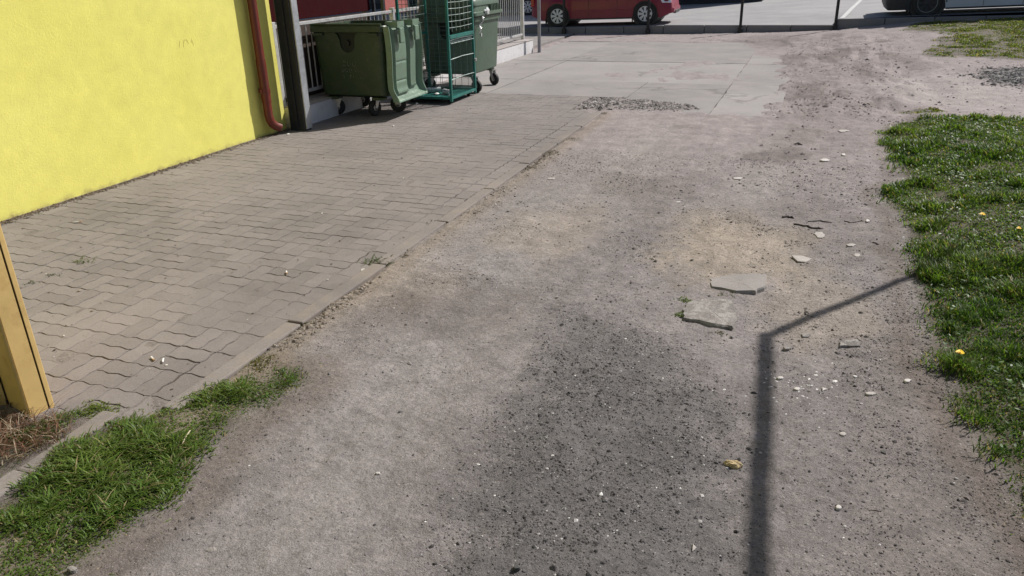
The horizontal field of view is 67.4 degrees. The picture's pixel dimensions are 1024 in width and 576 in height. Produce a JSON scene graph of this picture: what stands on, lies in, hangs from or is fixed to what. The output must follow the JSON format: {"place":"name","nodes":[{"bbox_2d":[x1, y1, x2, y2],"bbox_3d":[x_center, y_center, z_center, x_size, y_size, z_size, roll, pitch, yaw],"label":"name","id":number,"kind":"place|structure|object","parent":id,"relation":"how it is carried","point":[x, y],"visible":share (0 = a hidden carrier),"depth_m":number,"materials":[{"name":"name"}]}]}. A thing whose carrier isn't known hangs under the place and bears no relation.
{"place":"outdoors","nodes":[
{"label":"outdoors","id":0,"kind":"place"},
{"bbox_2d":[0,366,312,575],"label":"grass","id":1,"kind":"structure","parent":0,"point":[86,464],"depth_m":2.70,"materials":[{"name":"green plant"}]},
{"bbox_2d":[1,93,591,425],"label":"pavement","id":2,"kind":"structure","parent":0,"point":[159,274],"depth_m":5.25,"materials":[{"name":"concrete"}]},
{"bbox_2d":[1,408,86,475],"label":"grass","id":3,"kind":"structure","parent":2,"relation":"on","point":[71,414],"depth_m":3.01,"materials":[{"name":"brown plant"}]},
{"bbox_2d":[72,255,96,263],"bbox_3d":[-2.676,-0.177,4.821,0.180,0.017,0.142,7,24,19],"label":"weed","id":4,"kind":"object","parent":2,"relation":"on","point":[83,261],"visible":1,"depth_m":4.80,"materials":[{"name":"green plant"}]},
{"bbox_2d":[69,399,128,418],"bbox_3d":[-1.702,0.503,3.153,0.306,0.014,0.153,3,23,11],"label":"weed","id":5,"kind":"object","parent":2,"relation":"on","point":[99,405],"visible":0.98,"depth_m":3.17,"materials":[{"name":"green plant"}]},
{"bbox_2d":[0,129,289,225],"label":"wall foot soil","id":6,"kind":"structure","parent":2,"relation":"on","point":[109,188],"depth_m":6.66,"materials":[{"name":"soil"}]},
{"bbox_2d":[6,102,575,406],"bbox_3d":[-1.543,-1.068,6.862,3.105,0.010,7.505,7,24,19],"label":"paving grit","id":7,"kind":"object","parent":2,"relation":"on","point":[224,256],"visible":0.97,"depth_m":5.14,"materials":[{"name":"stone"}]},
{"bbox_2d":[273,0,311,130],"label":"gate post","id":8,"kind":"object","parent":2,"relation":"on","point":[290,45],"visible":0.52,"depth_m":8.26,"materials":[{"name":"grey metal"}]},
{"bbox_2d":[310,18,427,115],"bbox_3d":[-1.679,-2.669,9.280,1.116,1.080,0.948,7,24,19],"label":"open bin","id":9,"kind":"object","parent":2,"relation":"on","point":[377,61],"visible":1,"depth_m":8.93,"materials":[{"name":"green plastic"}]},
{"bbox_2d":[357,254,393,265],"bbox_3d":[-0.808,-0.170,4.674,0.262,0.023,0.222,7,24,19],"label":"weed","id":10,"kind":"object","parent":2,"relation":"on","point":[376,259],"visible":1,"depth_m":4.66,"materials":[{"name":"green plant"}]},
{"bbox_2d":[395,0,476,102],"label":"roll cage","id":11,"kind":"object","parent":2,"relation":"on","point":[457,92],"visible":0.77,"depth_m":10.02,"materials":[{"name":"teal paint"}]},
{"bbox_2d":[427,87,440,92],"bbox_3d":[-1.074,-2.678,10.380,0.230,0.066,0.068,-7,24,-14],"label":"bottle","id":12,"kind":"object","parent":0,"point":[434,89],"visible":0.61,"depth_m":10.36,"materials":[{"name":"clear plastic"}]},
{"bbox_2d":[442,88,449,94],"bbox_3d":[-0.875,-2.612,10.210,0.068,0.066,0.230,-14,26,-28],"label":"bottle","id":13,"kind":"object","parent":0,"point":[446,92],"visible":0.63,"depth_m":10.16,"materials":[{"name":"glass"}]},
{"bbox_2d":[424,40,511,61],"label":"yard","id":14,"kind":"structure","parent":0,"point":[500,42],"depth_m":15.54,"materials":[{"name":"concrete"}]},
{"bbox_2d":[0,17,1023,575],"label":"dirt ground","id":15,"kind":"structure","parent":0,"point":[374,399],"depth_m":3.24,"materials":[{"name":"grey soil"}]},
{"bbox_2d":[0,225,54,418],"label":"post","id":16,"kind":"object","parent":15,"relation":"on","point":[23,379],"visible":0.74,"depth_m":3.05,"materials":[{"name":"paint"}]},
{"bbox_2d":[0,392,81,465],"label":"dry weeds","id":17,"kind":"object","parent":15,"relation":"on","point":[22,426],"visible":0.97,"depth_m":2.97,"materials":[{"name":"brown plant"}]},
{"bbox_2d":[0,411,118,497],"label":"garden kerb","id":18,"kind":"structure","parent":15,"relation":"on","point":[100,419],"depth_m":2.87,"materials":[{"name":"concrete"}]},
{"bbox_2d":[67,566,78,573],"bbox_3d":[-1.314,0.850,2.298,0.034,0.032,0.018,11,26,27],"label":"stone shard","id":19,"kind":"object","parent":15,"relation":"on","point":[72,569],"visible":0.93,"depth_m":2.29,"materials":[{"name":"stone"}]},
{"bbox_2d":[0,0,285,220],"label":"yellow building","id":20,"kind":"structure","parent":15,"relation":"on","point":[95,95],"depth_m":6.51,"materials":[{"name":"yellow paint"}]},
{"bbox_2d":[3,358,323,574],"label":"dead straw","id":21,"kind":"object","parent":15,"relation":"on","point":[196,482],"visible":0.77,"depth_m":2.57,"materials":[{"name":"beige plant"}]},
{"bbox_2d":[205,547,217,551],"bbox_3d":[-0.931,0.820,2.387,0.042,0.022,0.026,7,24,19],"label":"stone shard","id":22,"kind":"object","parent":15,"relation":"on","point":[211,549],"visible":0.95,"depth_m":2.38,"materials":[{"name":"stone"}]},
{"bbox_2d":[243,351,299,386],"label":"grass","id":23,"kind":"structure","parent":15,"relation":"on","point":[255,360],"depth_m":3.48,"materials":[{"name":"green plant"}]},
{"bbox_2d":[162,112,600,409],"bbox_3d":[-0.190,-0.730,6.118,0.107,0.136,6.868,7,24,19],"label":"edging","id":24,"kind":"object","parent":15,"relation":"on","point":[234,365],"visible":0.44,"depth_m":4.29,"materials":[{"name":"concrete"}]},
{"bbox_2d":[284,39,533,126],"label":"fence plinth","id":25,"kind":"structure","parent":15,"relation":"on","point":[323,106],"depth_m":9.63,"materials":[{"name":"concrete"}]},
{"bbox_2d":[269,0,369,101],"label":"maroon board","id":26,"kind":"object","parent":25,"relation":"on","point":[312,8],"visible":0.33,"depth_m":9.32,"materials":[{"name":"red metal"}]},
{"bbox_2d":[371,0,376,19],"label":"steel pole","id":27,"kind":"object","parent":25,"relation":"on","point":[373,5],"depth_m":10.33,"materials":[{"name":"grey metal"}]},
{"bbox_2d":[380,0,409,19],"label":"salmon partition","id":28,"kind":"object","parent":25,"relation":"on","point":[386,5],"visible":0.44,"depth_m":10.80,"materials":[{"name":"pink metal"}]},
{"bbox_2d":[272,0,524,107],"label":"bar fence","id":29,"kind":"object","parent":25,"relation":"on","point":[391,11],"visible":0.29,"depth_m":9.93,"materials":[{"name":"metal"}]},
{"bbox_2d":[268,112,606,350],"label":"edge soil","id":30,"kind":"structure","parent":15,"relation":"on","point":[327,314],"depth_m":4.02,"materials":[{"name":"soil"}]},
{"bbox_2d":[513,564,519,571],"bbox_3d":[0.014,0.827,2.261,0.020,0.022,0.021,7,24,19],"label":"stone shard","id":31,"kind":"object","parent":15,"relation":"on","point":[516,567],"visible":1,"depth_m":2.26,"materials":[{"name":"grey stone"}]},
{"bbox_2d":[562,0,565,33],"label":"fence post","id":32,"kind":"object","parent":15,"relation":"on","point":[563,30],"visible":0.88,"depth_m":19.02,"materials":[{"name":"grey metal"}]},
{"bbox_2d":[437,33,789,119],"bbox_3d":[0.569,-4.233,14.367,8.916,0.125,10.425,7,24,19],"label":"concrete apron","id":33,"kind":"object","parent":15,"relation":"on","point":[575,68],"visible":0.67,"depth_m":12.12,"materials":[{"name":"grey concrete"}]},
{"bbox_2d":[414,0,502,91],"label":"closed bin","id":34,"kind":"object","parent":33,"relation":"on","point":[486,49],"visible":0.66,"depth_m":10.63,"materials":[{"name":"green plastic"}]},
{"bbox_2d":[479,10,488,36],"bbox_3d":[-0.389,-3.612,10.472,0.056,0.328,0.299,7,24,20],"label":"chain","id":35,"kind":"object","parent":34,"relation":"hanging from","point":[482,22],"visible":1,"depth_m":10.42,"materials":[{"name":"silver metal"}]},
{"bbox_2d":[537,0,540,52],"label":"steel pole","id":36,"kind":"object","parent":33,"relation":"on","point":[539,22],"depth_m":15.12,"materials":[{"name":"grey metal"}]},
{"bbox_2d":[574,97,702,111],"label":"pothole chippings","id":37,"kind":"object","parent":33,"relation":"on","point":[600,104],"visible":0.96,"depth_m":9.45,"materials":[{"name":"gravel"}]},
{"bbox_2d":[424,140,869,537],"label":"pale chips","id":38,"kind":"object","parent":15,"relation":"on","point":[725,389],"visible":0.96,"depth_m":3.20,"materials":[{"name":"stone"}]},
{"bbox_2d":[645,0,649,33],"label":"fence post","id":39,"kind":"object","parent":15,"relation":"on","point":[647,30],"visible":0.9,"depth_m":18.31,"materials":[{"name":"black metal"}]},
{"bbox_2d":[674,296,692,302],"bbox_3d":[0.901,0.061,4.028,0.108,0.012,0.089,7,24,19],"label":"weed","id":40,"kind":"object","parent":15,"relation":"on","point":[683,300],"visible":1,"depth_m":4.02,"materials":[{"name":"green plant"}]},
{"bbox_2d":[682,298,736,329],"bbox_3d":[0.998,0.138,3.891,0.281,0.071,0.354,7,24,19],"label":"concrete fragment","id":41,"kind":"object","parent":15,"relation":"on","point":[717,312],"visible":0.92,"depth_m":3.84,"materials":[{"name":"grey concrete"}]},
{"bbox_2d":[724,459,742,468],"bbox_3d":[0.783,0.622,2.719,0.067,0.027,0.040,7,24,19],"label":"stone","id":42,"kind":"object","parent":15,"relation":"on","point":[735,464],"visible":1,"depth_m":2.71,"materials":[{"name":"beige stone"}]},
{"bbox_2d":[709,274,766,294],"bbox_3d":[1.237,-0.006,4.236,0.315,0.088,0.301,7,24,19],"label":"concrete fragment","id":43,"kind":"object","parent":15,"relation":"on","point":[754,284],"visible":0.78,"depth_m":4.19,"materials":[{"name":"grey concrete"}]},
{"bbox_2d":[738,0,743,32],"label":"fence post","id":44,"kind":"object","parent":15,"relation":"on","point":[740,28],"visible":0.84,"depth_m":17.60,"materials":[{"name":"grey metal"}]},
{"bbox_2d":[783,345,790,350],"bbox_3d":[1.256,0.280,3.506,0.035,0.027,0.046,7,24,19],"label":"stone shard","id":45,"kind":"object","parent":15,"relation":"on","point":[786,347],"visible":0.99,"depth_m":3.50,"materials":[{"name":"stone"}]},
{"bbox_2d":[791,255,811,262],"bbox_3d":[1.706,-0.169,4.529,0.115,0.014,0.103,7,24,19],"label":"stone shard","id":46,"kind":"object","parent":15,"relation":"on","point":[800,259],"visible":1,"depth_m":4.52,"materials":[{"name":"grey stone"}]},
{"bbox_2d":[801,333,809,337],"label":"stone shard","id":47,"kind":"object","parent":15,"relation":"on","point":[805,335],"visible":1,"depth_m":3.61,"materials":[{"name":"stone"}]},
{"bbox_2d":[794,223,821,228],"bbox_3d":[1.950,-0.405,5.067,0.028,0.026,0.196,-19,28,-35],"label":"twig","id":48,"kind":"object","parent":15,"relation":"on","point":[807,226],"visible":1,"depth_m":5.06,"materials":[{"name":"wood"}]},
{"bbox_2d":[814,232,824,238],"bbox_3d":[1.961,-0.334,4.893,0.062,0.014,0.116,1,23,6],"label":"stone shard","id":49,"kind":"object","parent":15,"relation":"on","point":[820,235],"visible":1,"depth_m":4.89,"materials":[{"name":"grey stone"}]},
{"bbox_2d":[832,0,839,29],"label":"fence post","id":50,"kind":"object","parent":15,"relation":"on","point":[835,26],"visible":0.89,"depth_m":16.91,"materials":[{"name":"black metal"}]},
{"bbox_2d":[835,505,841,510],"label":"stone shard","id":51,"kind":"object","parent":15,"relation":"on","point":[838,508],"visible":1,"depth_m":2.48,"materials":[{"name":"white stone"}]},
{"bbox_2d":[839,339,859,347],"bbox_3d":[1.544,0.263,3.524,0.111,0.032,0.068,-2,23,-1],"label":"stone shard","id":52,"kind":"object","parent":15,"relation":"on","point":[849,343],"visible":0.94,"depth_m":3.51,"materials":[{"name":"stone"}]},
{"bbox_2d":[865,392,876,395],"bbox_3d":[1.453,0.430,3.111,0.041,0.014,0.026,-11,25,-22],"label":"stone shard","id":53,"kind":"object","parent":15,"relation":"on","point":[870,393],"visible":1,"depth_m":3.10,"materials":[{"name":"white stone"}]},
{"bbox_2d":[731,29,1022,195],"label":"loose clods","id":54,"kind":"object","parent":15,"relation":"on","point":[866,110],"visible":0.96,"depth_m":9.19,"materials":[{"name":"soil"}]},
{"bbox_2d":[898,107,947,113],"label":"grass","id":55,"kind":"structure","parent":15,"relation":"on","point":[932,109],"depth_m":8.46,"materials":[{"name":"green plant"}]},
{"bbox_2d":[869,135,1013,548],"bbox_3d":[2.477,-0.325,4.836,0.600,0.029,7.315,7,24,18],"label":"dead straw","id":56,"kind":"object","parent":15,"relation":"on","point":[937,369],"visible":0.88,"depth_m":3.25,"materials":[{"name":"beige plant"}]},
{"bbox_2d":[887,114,1023,446],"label":"weed leaves","id":57,"kind":"object","parent":15,"relation":"on","point":[1009,381],"visible":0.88,"depth_m":4.99,"materials":[{"name":"green plant"}]},
{"bbox_2d":[955,349,964,366],"bbox_3d":[1.890,0.311,3.255,0.034,0.107,0.034,7,24,19],"label":"dandelion","id":58,"kind":"object","parent":15,"relation":"on","point":[959,351],"visible":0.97,"depth_m":3.24,"materials":[{"name":"yellow plant"}]},
{"bbox_2d":[897,244,1023,534],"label":"grass","id":59,"kind":"structure","parent":15,"relation":"on","point":[969,314],"depth_m":3.58,"materials":[{"name":"green plant"}]},
{"bbox_2d":[937,60,1023,91],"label":"rubble heap","id":60,"kind":"object","parent":15,"relation":"on","point":[1013,74],"visible":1,"depth_m":10.68,"materials":[{"name":"gravel"}]},
{"bbox_2d":[972,431,1023,498],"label":"grass","id":61,"kind":"structure","parent":15,"relation":"on","point":[1010,461],"depth_m":2.67,"materials":[{"name":"green plant"}]},
{"bbox_2d":[275,0,1023,26],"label":"car park","id":62,"kind":"structure","parent":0,"point":[793,12],"depth_m":19.99,"materials":[{"name":"grey asphalt"}]},
{"bbox_2d":[499,0,531,14],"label":"dark car","id":63,"kind":"object","parent":62,"relation":"on","point":[527,8],"visible":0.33,"depth_m":24.19,"materials":[{"name":"blue paint"}]},
{"bbox_2d":[369,0,762,8],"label":"dark building","id":64,"kind":"structure","parent":62,"relation":"on","point":[378,3],"depth_m":26.61,"materials":[{"name":"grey metal"}]},
{"bbox_2d":[369,0,412,3],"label":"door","id":65,"kind":"structure","parent":64,"relation":"in","point":[376,1],"depth_m":30.72,"materials":[{"name":"red paint"}]},
{"bbox_2d":[679,0,714,0],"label":"door","id":66,"kind":"structure","parent":64,"relation":"in","point":[679,0],"depth_m":26.56,"materials":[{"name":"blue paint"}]},
{"bbox_2d":[531,0,679,26],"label":"red car","id":67,"kind":"object","parent":62,"relation":"on","point":[578,11],"visible":0.9,"depth_m":18.94,"materials":[{"name":"paint"}]},
{"bbox_2d":[498,15,1023,34],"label":"kerb","id":68,"kind":"structure","parent":62,"relation":"on","point":[844,23],"depth_m":17.85,"materials":[{"name":"grey concrete"}]},
{"bbox_2d":[840,0,861,17],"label":"painted line","id":69,"kind":"object","parent":62,"relation":"on","point":[851,9],"visible":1,"depth_m":19.52,"materials":[{"name":"white paint"}]},
{"bbox_2d":[882,0,1023,16],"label":"silver van","id":70,"kind":"object","parent":62,"relation":"on","point":[933,8],"visible":0.99,"depth_m":16.48,"materials":[{"name":"paint"}]},
{"bbox_2d":[790,12,1023,31],"bbox_3d":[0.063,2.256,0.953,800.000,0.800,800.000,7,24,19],"label":"ground","id":71,"kind":"structure","parent":0,"point":[1012,13],"depth_m":26.60,"materials":[{"name":"soil"}]},
{"bbox_2d":[871,111,1023,271],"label":"grass","id":72,"kind":"structure","parent":0,"point":[919,144],"depth_m":5.84,"materials":[{"name":"green plant"}]},
{"bbox_2d":[900,17,1023,57],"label":"grass","id":73,"kind":"structure","parent":0,"point":[1018,22],"depth_m":13.77,"materials":[{"name":"green plant"}]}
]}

